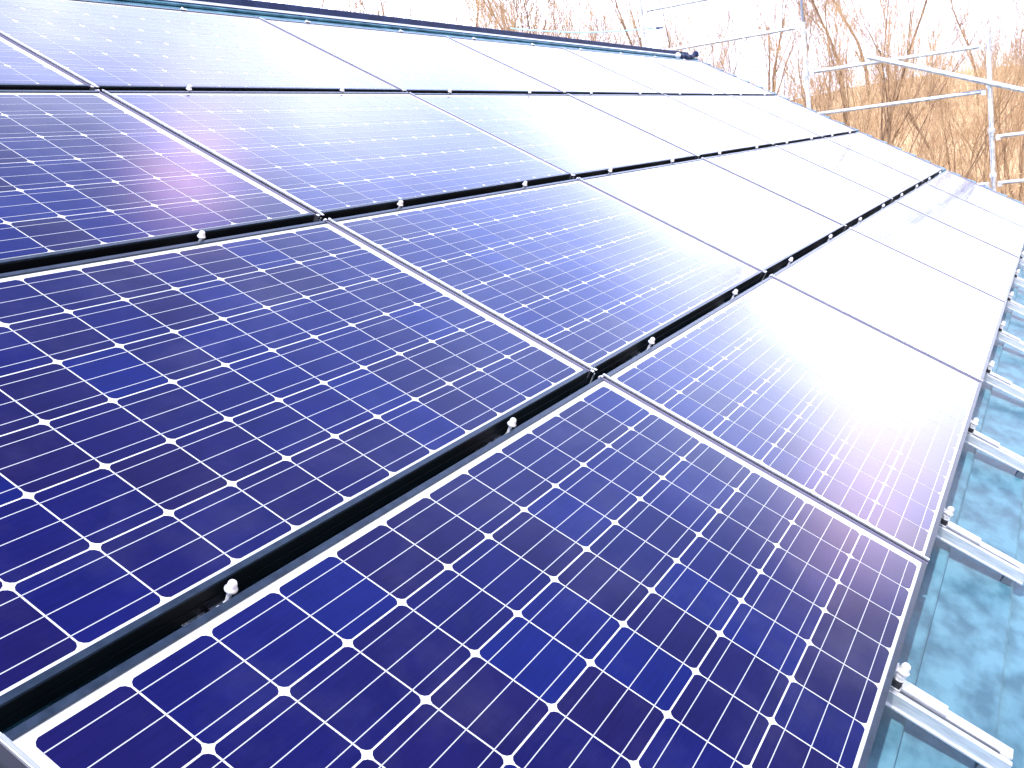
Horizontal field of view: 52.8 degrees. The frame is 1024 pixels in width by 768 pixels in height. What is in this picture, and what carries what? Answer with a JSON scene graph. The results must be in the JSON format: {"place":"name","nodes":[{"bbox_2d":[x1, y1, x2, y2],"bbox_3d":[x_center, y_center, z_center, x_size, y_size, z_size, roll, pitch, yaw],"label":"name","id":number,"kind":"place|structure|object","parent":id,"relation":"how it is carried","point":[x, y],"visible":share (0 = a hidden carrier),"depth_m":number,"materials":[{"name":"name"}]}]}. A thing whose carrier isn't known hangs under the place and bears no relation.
{"place":"outdoors","nodes":[
{"label":"outdoors","id":0,"kind":"place"},
{"bbox_2d":[258,0,1023,98],"label":"sky","id":1,"kind":"structure","parent":0,"point":[652,21],"materials":[{"name":"white"}]},
{"bbox_2d":[675,51,698,59],"bbox_3d":[1.803,-3.384,10.616,0.063,0.104,0.737,-2,13,27],"label":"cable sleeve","id":2,"kind":"object","parent":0,"point":[687,56],"visible":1,"depth_m":10.56,"materials":[{"name":"black plastic"}]},
{"bbox_2d":[793,67,1023,201],"bbox_3d":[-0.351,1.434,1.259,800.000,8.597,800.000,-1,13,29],"label":"ground","id":3,"kind":"structure","parent":0,"point":[956,150],"depth_m":40.53,"materials":[{"name":"brown plant"}]},
{"bbox_2d":[286,0,373,12],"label":"bare tree","id":4,"kind":"object","parent":3,"relation":"on","point":[323,3],"visible":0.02,"depth_m":35.06,"materials":[{"name":"brown plant"}]},
{"bbox_2d":[269,0,395,15],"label":"bare tree","id":5,"kind":"object","parent":3,"relation":"on","point":[361,5],"visible":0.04,"depth_m":24.69,"materials":[{"name":"brown plant"}]},
{"bbox_2d":[306,0,397,15],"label":"bare tree","id":6,"kind":"object","parent":3,"relation":"on","point":[339,4],"visible":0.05,"depth_m":37.01,"materials":[{"name":"brown plant"}]},
{"bbox_2d":[324,0,416,16],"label":"bare tree","id":7,"kind":"object","parent":3,"relation":"on","point":[394,10],"visible":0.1,"depth_m":39.57,"materials":[{"name":"brown plant"}]},
{"bbox_2d":[361,0,438,19],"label":"bare tree","id":8,"kind":"object","parent":3,"relation":"on","point":[399,4],"visible":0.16,"depth_m":39.34,"materials":[{"name":"brown plant"}]},
{"bbox_2d":[380,0,534,31],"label":"bare tree","id":9,"kind":"object","parent":3,"relation":"on","point":[435,16],"visible":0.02,"depth_m":24.00,"materials":[{"name":"brown plant"}]},
{"bbox_2d":[447,0,508,26],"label":"bare tree","id":10,"kind":"object","parent":3,"relation":"on","point":[472,14],"visible":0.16,"depth_m":51.63,"materials":[{"name":"brown plant"}]},
{"bbox_2d":[463,0,510,29],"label":"bare tree","id":11,"kind":"object","parent":3,"relation":"on","point":[488,12],"visible":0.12,"depth_m":49.75,"materials":[{"name":"brown plant"}]},
{"bbox_2d":[398,0,602,39],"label":"bare tree","id":12,"kind":"object","parent":3,"relation":"on","point":[520,17],"visible":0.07,"depth_m":17.61,"materials":[{"name":"brown plant"}]},
{"bbox_2d":[434,0,593,36],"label":"bare tree","id":13,"kind":"object","parent":3,"relation":"on","point":[490,3],"visible":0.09,"depth_m":24.85,"materials":[{"name":"brown plant"}]},
{"bbox_2d":[486,0,564,35],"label":"bare tree","id":14,"kind":"object","parent":3,"relation":"on","point":[525,17],"visible":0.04,"depth_m":25.39,"materials":[{"name":"brown plant"}]},
{"bbox_2d":[452,0,601,37],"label":"bare tree","id":15,"kind":"object","parent":3,"relation":"on","point":[516,18],"visible":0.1,"depth_m":18.97,"materials":[{"name":"brown plant"}]},
{"bbox_2d":[540,0,595,38],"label":"bare tree","id":16,"kind":"object","parent":3,"relation":"on","point":[566,15],"visible":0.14,"depth_m":50.92,"materials":[{"name":"brown plant"}]},
{"bbox_2d":[529,0,620,40],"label":"bare tree","id":17,"kind":"object","parent":3,"relation":"on","point":[599,28],"visible":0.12,"depth_m":49.67,"materials":[{"name":"brown plant"}]},
{"bbox_2d":[540,0,634,44],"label":"bare tree","id":18,"kind":"object","parent":3,"relation":"on","point":[606,26],"visible":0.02,"depth_m":17.71,"materials":[{"name":"brown plant"}]},
{"bbox_2d":[576,0,635,42],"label":"bare tree","id":19,"kind":"object","parent":3,"relation":"on","point":[596,11],"visible":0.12,"depth_m":31.05,"materials":[{"name":"brown plant"}]},
{"bbox_2d":[537,0,707,59],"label":"bare tree","id":20,"kind":"object","parent":3,"relation":"on","point":[636,27],"visible":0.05,"depth_m":23.09,"materials":[{"name":"brown plant"}]},
{"bbox_2d":[554,0,694,51],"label":"bare tree","id":21,"kind":"object","parent":3,"relation":"on","point":[639,42],"visible":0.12,"depth_m":21.36,"materials":[{"name":"brown plant"}]},
{"bbox_2d":[567,11,688,51],"bbox_3d":[4.699,-9.405,36.163,2.788,7.684,7.368,4,16,44],"label":"bare tree","id":22,"kind":"object","parent":3,"relation":"on","point":[655,33],"visible":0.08,"depth_m":37.50,"materials":[{"name":"brown plant"}]},
{"bbox_2d":[567,0,709,60],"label":"bare tree","id":23,"kind":"object","parent":3,"relation":"on","point":[645,21],"visible":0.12,"depth_m":43.70,"materials":[{"name":"brown plant"}]},
{"bbox_2d":[565,0,795,79],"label":"bare tree","id":24,"kind":"object","parent":3,"relation":"on","point":[742,25],"visible":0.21,"depth_m":29.85,"materials":[{"name":"brown plant"}]},
{"bbox_2d":[634,0,749,73],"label":"bare tree","id":25,"kind":"object","parent":3,"relation":"on","point":[707,48],"visible":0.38,"depth_m":40.61,"materials":[{"name":"brown plant"}]},
{"bbox_2d":[649,0,739,72],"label":"bare tree","id":26,"kind":"object","parent":3,"relation":"on","point":[712,35],"visible":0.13,"depth_m":28.16,"materials":[{"name":"brown plant"}]},
{"bbox_2d":[657,6,739,71],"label":"bare tree","id":27,"kind":"object","parent":3,"relation":"on","point":[702,39],"visible":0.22,"depth_m":48.29,"materials":[{"name":"brown plant"}]},
{"bbox_2d":[633,0,865,123],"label":"bare tree","id":28,"kind":"object","parent":3,"relation":"on","point":[826,101],"visible":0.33,"depth_m":27.54,"materials":[{"name":"brown plant"}]},
{"bbox_2d":[746,0,830,94],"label":"bare tree","id":29,"kind":"object","parent":3,"relation":"on","point":[768,70],"visible":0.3,"depth_m":46.79,"materials":[{"name":"brown plant"}]},
{"bbox_2d":[762,0,820,92],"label":"bare tree","id":30,"kind":"object","parent":3,"relation":"on","point":[773,77],"visible":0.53,"depth_m":41.72,"materials":[{"name":"brown plant"}]},
{"bbox_2d":[757,0,828,94],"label":"bare tree","id":31,"kind":"object","parent":3,"relation":"on","point":[796,35],"visible":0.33,"depth_m":41.86,"materials":[{"name":"brown plant"}]},
{"bbox_2d":[727,0,865,126],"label":"bare tree","id":32,"kind":"object","parent":3,"relation":"on","point":[817,15],"visible":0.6,"depth_m":29.36,"materials":[{"name":"brown plant"}]},
{"bbox_2d":[700,0,931,110],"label":"bare tree","id":33,"kind":"object","parent":3,"relation":"on","point":[771,49],"visible":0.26,"depth_m":24.38,"materials":[{"name":"brown plant"}]},
{"bbox_2d":[785,0,879,109],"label":"bare tree","id":34,"kind":"object","parent":3,"relation":"on","point":[823,49],"visible":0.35,"depth_m":37.66,"materials":[{"name":"brown plant"}]},
{"bbox_2d":[825,0,871,122],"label":"bare tree","id":35,"kind":"object","parent":3,"relation":"on","point":[861,55],"visible":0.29,"depth_m":43.98,"materials":[{"name":"brown plant"}]},
{"bbox_2d":[817,0,934,163],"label":"bare tree","id":36,"kind":"object","parent":3,"relation":"on","point":[911,118],"visible":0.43,"depth_m":31.14,"materials":[{"name":"brown plant"}]},
{"bbox_2d":[729,0,1023,201],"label":"undergrowth","id":37,"kind":"object","parent":3,"relation":"on","point":[913,94],"visible":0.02,"depth_m":42.69,"materials":[{"name":"brown plant"}]},
{"bbox_2d":[830,0,922,143],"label":"bare tree","id":38,"kind":"object","parent":3,"relation":"on","point":[872,48],"visible":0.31,"depth_m":34.75,"materials":[{"name":"brown plant"}]},
{"bbox_2d":[755,0,1023,182],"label":"bare tree","id":39,"kind":"object","parent":3,"relation":"on","point":[800,73],"visible":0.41,"depth_m":21.64,"materials":[{"name":"brown plant"}]},
{"bbox_2d":[791,0,1014,166],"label":"bare tree","id":40,"kind":"object","parent":3,"relation":"on","point":[855,126],"visible":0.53,"depth_m":20.00,"materials":[{"name":"brown plant"}]},
{"bbox_2d":[887,0,940,96],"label":"bare tree","id":41,"kind":"object","parent":3,"relation":"on","point":[899,10],"visible":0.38,"depth_m":46.04,"materials":[{"name":"brown plant"}]},
{"bbox_2d":[866,82,976,180],"bbox_3d":[7.454,-2.244,19.177,2.230,6.566,2.423,-5,12,12],"label":"bare tree","id":42,"kind":"object","parent":3,"relation":"on","point":[928,117],"visible":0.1,"depth_m":18.59,"materials":[{"name":"brown plant"}]},
{"bbox_2d":[852,0,1002,143],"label":"bare tree","id":43,"kind":"object","parent":3,"relation":"on","point":[881,133],"visible":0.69,"depth_m":23.32,"materials":[{"name":"brown plant"}]},
{"bbox_2d":[849,0,1023,171],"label":"bare tree","id":44,"kind":"object","parent":3,"relation":"on","point":[942,68],"visible":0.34,"depth_m":30.32,"materials":[{"name":"brown plant"}]},
{"bbox_2d":[886,10,1023,199],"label":"bare tree","id":45,"kind":"object","parent":3,"relation":"on","point":[975,129],"visible":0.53,"depth_m":22.91,"materials":[{"name":"brown plant"}]},
{"bbox_2d":[931,0,979,105],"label":"bare tree","id":46,"kind":"object","parent":3,"relation":"on","point":[973,63],"visible":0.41,"depth_m":41.53,"materials":[{"name":"brown plant"}]},
{"bbox_2d":[944,0,1023,200],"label":"bare tree","id":47,"kind":"object","parent":3,"relation":"on","point":[993,51],"visible":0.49,"depth_m":30.66,"materials":[{"name":"brown plant"}]},
{"bbox_2d":[948,0,1023,187],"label":"bare tree","id":48,"kind":"object","parent":3,"relation":"on","point":[1006,73],"visible":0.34,"depth_m":25.17,"materials":[{"name":"brown plant"}]},
{"bbox_2d":[966,123,1023,203],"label":"bare tree","id":49,"kind":"object","parent":3,"relation":"on","point":[1010,171],"visible":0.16,"depth_m":20.13,"materials":[{"name":"brown plant"}]},
{"bbox_2d":[992,0,1023,67],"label":"bare tree","id":50,"kind":"object","parent":3,"relation":"on","point":[1016,27],"visible":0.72,"depth_m":27.50,"materials":[{"name":"brown plant"}]},
{"label":"yard","id":51,"kind":"structure","parent":0,"visible":0},
{"bbox_2d":[1,0,1023,767],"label":"house","id":52,"kind":"structure","parent":51,"relation":"on","point":[963,650],"depth_m":2.36,"materials":[{"name":"blue paint"}]},
{"bbox_2d":[181,600,224,626],"bbox_3d":[-1.008,-0.035,1.602,3.582,0.067,0.063,31,26,18],"label":"mounting rail","id":53,"kind":"object","parent":52,"relation":"attached to","point":[199,615],"depth_m":1.36,"materials":[{"name":"metal"}]},
{"bbox_2d":[216,579,237,606],"bbox_3d":[-0.377,0.284,1.331,0.018,0.064,0.049,31,26,18],"label":"clamp","id":54,"kind":"object","parent":53,"relation":"attached to","point":[230,587],"visible":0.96,"depth_m":1.33,"materials":[{"name":"silver metal"}]},
{"bbox_2d":[0,376,927,767],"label":"solar panel","id":55,"kind":"object","parent":53,"relation":"attached to","point":[600,572],"visible":1,"depth_m":1.52,"materials":[{"name":"blue"}]},
{"bbox_2d":[476,436,1013,767],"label":"mounting rail","id":56,"kind":"object","parent":52,"relation":"attached to","point":[932,715],"visible":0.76,"depth_m":1.74,"materials":[{"name":"metal"}]},
{"bbox_2d":[0,34,89,90],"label":"solar panel","id":57,"kind":"object","parent":56,"relation":"on","point":[22,68],"visible":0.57,"depth_m":2.86,"materials":[{"name":"blue glass"}]},
{"bbox_2d":[0,90,315,273],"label":"solar panel","id":58,"kind":"object","parent":56,"relation":"on","point":[85,175],"visible":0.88,"depth_m":2.41,"materials":[{"name":"blue glass"}]},
{"bbox_2d":[197,230,205,240],"bbox_3d":[-0.695,-0.306,2.262,0.019,0.064,0.049,30,26,18],"label":"clamp","id":59,"kind":"object","parent":56,"relation":"attached to","point":[201,235],"visible":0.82,"depth_m":2.26,"materials":[{"name":"silver metal"}]},
{"bbox_2d":[0,219,589,731],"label":"solar panel","id":60,"kind":"object","parent":56,"relation":"on","point":[188,431],"visible":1,"depth_m":1.71,"materials":[{"name":"blue glass"}]},
{"bbox_2d":[506,417,515,432],"bbox_3d":[-0.013,0.097,2.007,0.018,0.064,0.049,31,26,18],"label":"clamp","id":61,"kind":"object","parent":56,"relation":"attached to","point":[511,422],"visible":0.58,"depth_m":2.01,"materials":[{"name":"silver metal"}]},
{"bbox_2d":[891,662,910,691],"bbox_3d":[0.667,0.497,1.771,0.025,0.049,0.029,31,26,18],"label":"end clamp","id":62,"kind":"object","parent":56,"relation":"attached to","point":[902,673],"visible":0.77,"depth_m":1.76,"materials":[{"name":"silver metal"}]},
{"bbox_2d":[623,353,1023,585],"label":"mounting rail","id":63,"kind":"object","parent":52,"relation":"attached to","point":[975,547],"visible":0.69,"depth_m":2.42,"materials":[{"name":"metal"}]},
{"bbox_2d":[0,0,401,92],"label":"solar panel","id":64,"kind":"object","parent":63,"relation":"attached to","point":[107,46],"visible":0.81,"depth_m":3.58,"materials":[{"name":"blue glass"}]},
{"bbox_2d":[102,90,570,221],"bbox_3d":[-0.469,-0.802,3.464,0.804,0.048,1.571,30,26,18],"label":"solar panel","id":65,"kind":"object","parent":63,"relation":"on","point":[333,155],"visible":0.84,"depth_m":3.25,"materials":[{"name":"blue glass"}]},
{"bbox_2d":[328,178,762,384],"bbox_3d":[0.211,-0.397,3.209,0.804,0.047,1.571,31,26,18],"label":"solar panel","id":66,"kind":"object","parent":63,"relation":"on","point":[584,274],"visible":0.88,"depth_m":2.99,"materials":[{"name":"blue glass"}]},
{"bbox_2d":[645,337,654,350],"bbox_3d":[0.350,-0.090,2.682,0.018,0.064,0.049,31,26,18],"label":"clamp","id":67,"kind":"object","parent":63,"relation":"attached to","point":[651,341],"visible":0.66,"depth_m":2.68,"materials":[{"name":"silver metal"}]},
{"bbox_2d":[940,506,953,526],"bbox_3d":[1.031,0.310,2.447,0.025,0.049,0.029,31,26,18],"label":"end clamp","id":68,"kind":"object","parent":63,"relation":"attached to","point":[948,512],"visible":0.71,"depth_m":2.44,"materials":[{"name":"silver metal"}]},
{"bbox_2d":[712,302,1023,478],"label":"mounting rail","id":69,"kind":"object","parent":52,"relation":"attached to","point":[987,445],"visible":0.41,"depth_m":3.10,"materials":[{"name":"metal"}]},
{"bbox_2d":[602,275,982,561],"bbox_3d":[0.894,0.005,2.955,0.804,0.047,1.571,31,26,18],"label":"solar panel","id":70,"kind":"object","parent":69,"relation":"on","point":[858,421],"visible":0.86,"depth_m":2.72,"materials":[{"name":"blue glass"}]},
{"bbox_2d":[968,418,978,433],"bbox_3d":[1.394,0.123,3.122,0.025,0.049,0.029,31,26,18],"label":"end clamp","id":71,"kind":"object","parent":69,"relation":"attached to","point":[973,424],"visible":0.79,"depth_m":3.11,"materials":[{"name":"silver metal"}]},
{"bbox_2d":[772,268,1023,400],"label":"mounting rail","id":72,"kind":"object","parent":52,"relation":"attached to","point":[1000,383],"visible":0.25,"depth_m":3.77,"materials":[{"name":"metal"}]},
{"bbox_2d":[579,158,843,281],"bbox_3d":[0.942,-0.772,4.564,0.804,0.047,1.571,30,26,18],"label":"solar panel","id":73,"kind":"object","parent":72,"relation":"on","point":[759,227],"visible":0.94,"depth_m":4.41,"materials":[{"name":"white glass"}]},
{"bbox_2d":[772,228,1006,381],"bbox_3d":[1.625,-0.371,4.310,0.804,0.047,1.571,31,26,18],"label":"solar panel","id":74,"kind":"object","parent":72,"relation":"attached to","point":[945,318],"visible":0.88,"depth_m":4.15,"materials":[{"name":"white glass"}]},
{"bbox_2d":[986,361,994,373],"bbox_3d":[1.758,-0.064,3.797,0.025,0.049,0.029,31,26,18],"label":"end clamp","id":75,"kind":"object","parent":72,"relation":"attached to","point":[990,366],"visible":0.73,"depth_m":3.79,"materials":[{"name":"silver metal"}]},
{"bbox_2d":[815,244,1023,351],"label":"mounting rail","id":76,"kind":"object","parent":52,"relation":"attached to","point":[1010,339],"visible":0.16,"depth_m":4.45,"materials":[{"name":"metal"}]},
{"bbox_2d":[259,17,562,93],"bbox_3d":[-0.422,-1.578,5.076,0.804,0.049,1.571,30,26,18],"label":"solar panel","id":77,"kind":"object","parent":76,"relation":"on","point":[417,62],"visible":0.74,"depth_m":4.94,"materials":[{"name":"white glass"}]},
{"bbox_2d":[411,93,695,179],"bbox_3d":[0.259,-1.175,4.822,0.804,0.047,1.571,31,26,18],"label":"solar panel","id":78,"kind":"object","parent":76,"relation":"attached to","point":[577,138],"visible":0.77,"depth_m":4.68,"materials":[{"name":"white glass"}]},
{"bbox_2d":[845,226,1023,314],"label":"mounting rail","id":79,"kind":"object","parent":52,"relation":"attached to","point":[1015,306],"visible":0.03,"depth_m":5.13,"materials":[{"name":"metal"}]},
{"bbox_2d":[447,36,660,94],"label":"solar panel","id":80,"kind":"object","parent":79,"relation":"on","point":[565,71],"visible":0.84,"depth_m":6.33,"materials":[{"name":"white glass"}]},
{"bbox_2d":[568,94,770,159],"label":"solar panel","id":81,"kind":"object","parent":79,"relation":"on","point":[692,130],"visible":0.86,"depth_m":6.06,"materials":[{"name":"white glass"}]},
{"bbox_2d":[703,146,890,232],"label":"solar panel","id":82,"kind":"object","parent":79,"relation":"on","point":[829,194],"visible":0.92,"depth_m":5.80,"materials":[{"name":"white glass"}]},
{"bbox_2d":[870,212,1023,287],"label":"mounting rail","id":83,"kind":"object","parent":52,"relation":"attached to","point":[1018,281],"visible":0.02,"depth_m":5.81,"materials":[{"name":"metal"}]},
{"bbox_2d":[851,201,1019,301],"bbox_3d":[2.354,-0.747,5.666,0.804,0.047,1.571,31,26,18],"label":"solar panel","id":84,"kind":"object","parent":83,"relation":"on","point":[986,267],"visible":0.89,"depth_m":5.55,"materials":[{"name":"white glass"}]},
{"bbox_2d":[892,201,1023,265],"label":"mounting rail","id":85,"kind":"object","parent":52,"relation":"attached to","point":[1021,261],"depth_m":6.49,"materials":[{"name":"metal"}]},
{"bbox_2d":[564,48,726,94],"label":"solar panel","id":86,"kind":"object","parent":85,"relation":"on","point":[654,75],"visible":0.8,"depth_m":7.71,"materials":[{"name":"white glass"}]},
{"bbox_2d":[667,95,820,146],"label":"solar panel","id":87,"kind":"object","parent":85,"relation":"on","point":[773,130],"visible":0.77,"depth_m":7.46,"materials":[{"name":"white glass"}]},
{"bbox_2d":[778,138,920,203],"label":"solar panel","id":88,"kind":"object","parent":85,"relation":"on","point":[864,170],"visible":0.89,"depth_m":7.19,"materials":[{"name":"white glass"}]},
{"bbox_2d":[897,183,1023,257],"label":"solar panel","id":89,"kind":"object","parent":85,"relation":"attached to","point":[989,227],"visible":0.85,"depth_m":6.93,"materials":[{"name":"white glass"}]},
{"bbox_2d":[638,0,645,46],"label":"scaffold pole","id":90,"kind":"object","parent":51,"relation":"on","point":[642,28],"visible":0.07,"depth_m":11.90,"materials":[{"name":"metal"}]},
{"bbox_2d":[511,25,663,32],"bbox_3d":[0.869,-4.259,12.351,1.966,0.355,0.028,-1,13,29],"label":"rope","id":91,"kind":"object","parent":90,"relation":"hanging from","point":[589,31],"visible":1,"depth_m":12.32,"materials":[{"name":"white"}]},
{"bbox_2d":[643,0,709,13],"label":"scaffold rail","id":92,"kind":"object","parent":90,"relation":"attached to","point":[647,10],"visible":1,"depth_m":11.70,"materials":[{"name":"metal"}]},
{"bbox_2d":[800,0,810,108],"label":"scaffold pole","id":93,"kind":"object","parent":51,"relation":"on","point":[803,32],"visible":0.13,"depth_m":11.18,"materials":[{"name":"metal"}]},
{"bbox_2d":[665,25,799,50],"bbox_3d":[2.342,-3.834,11.559,1.730,0.066,0.060,-1,13,29],"label":"scaffold rail","id":94,"kind":"object","parent":93,"relation":"attached to","point":[785,29],"visible":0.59,"depth_m":11.46,"materials":[{"name":"metal"}]},
{"bbox_2d":[809,44,983,75],"bbox_3d":[3.992,-3.385,10.795,1.720,0.071,0.060,-1,13,29],"label":"scaffold rail","id":95,"kind":"object","parent":93,"relation":"attached to","point":[926,54],"visible":1,"depth_m":10.72,"materials":[{"name":"metal"}]},
{"bbox_2d":[984,29,996,190],"bbox_3d":[5.194,-0.324,10.997,0.150,6.650,0.150,-1,13,29],"label":"scaffold pole","id":96,"kind":"object","parent":51,"relation":"on","point":[991,129],"visible":0.3,"depth_m":10.48,"materials":[{"name":"metal"}]},
{"bbox_2d":[816,89,985,114],"bbox_3d":[4.050,-2.951,10.884,1.720,0.066,0.060,-1,13,29],"label":"scaffold rail","id":97,"kind":"object","parent":96,"relation":"attached to","point":[946,96],"visible":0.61,"depth_m":10.83,"materials":[{"name":"metal"}]},
{"bbox_2d":[866,54,1023,92],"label":"scaffold brace","id":98,"kind":"object","parent":96,"relation":"attached to","point":[947,73],"visible":1,"depth_m":10.52,"materials":[{"name":"metal"}]},
{"bbox_3d":[6.825,0.015,10.213,0.150,5.880,0.150,-1,13,29],"label":"scaffold pole","id":99,"kind":"object","parent":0,"visible":0},
{"bbox_2d":[996,131,1023,139],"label":"scaffold rail","id":100,"kind":"object","parent":99,"relation":"attached to","point":[1005,135],"visible":1,"depth_m":10.45,"materials":[{"name":"metal"}]},
{"bbox_2d":[998,178,1023,186],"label":"scaffold rail","id":101,"kind":"object","parent":99,"relation":"attached to","point":[1004,182],"visible":1,"depth_m":10.55,"materials":[{"name":"metal"}]},
{"label":"rail","id":102,"kind":"object","parent":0,"visible":0},
{"bbox_2d":[642,55,774,95],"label":"solar panel","id":103,"kind":"object","parent":102,"relation":"attached to","point":[716,78],"visible":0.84,"depth_m":9.09,"materials":[{"name":"white glass"}]},
{"bbox_2d":[731,95,856,138],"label":"solar panel","id":104,"kind":"object","parent":102,"relation":"attached to","point":[803,117],"visible":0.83,"depth_m":8.82,"materials":[{"name":"white glass"}]},
{"bbox_2d":[827,132,942,186],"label":"solar panel","id":105,"kind":"object","parent":102,"relation":"attached to","point":[893,157],"visible":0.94,"depth_m":8.57,"materials":[{"name":"white glass"}]},
{"bbox_2d":[927,170,1023,226],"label":"solar panel","id":106,"kind":"object","parent":102,"relation":"attached to","point":[996,203],"visible":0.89,"depth_m":8.32,"materials":[{"name":"white glass"}]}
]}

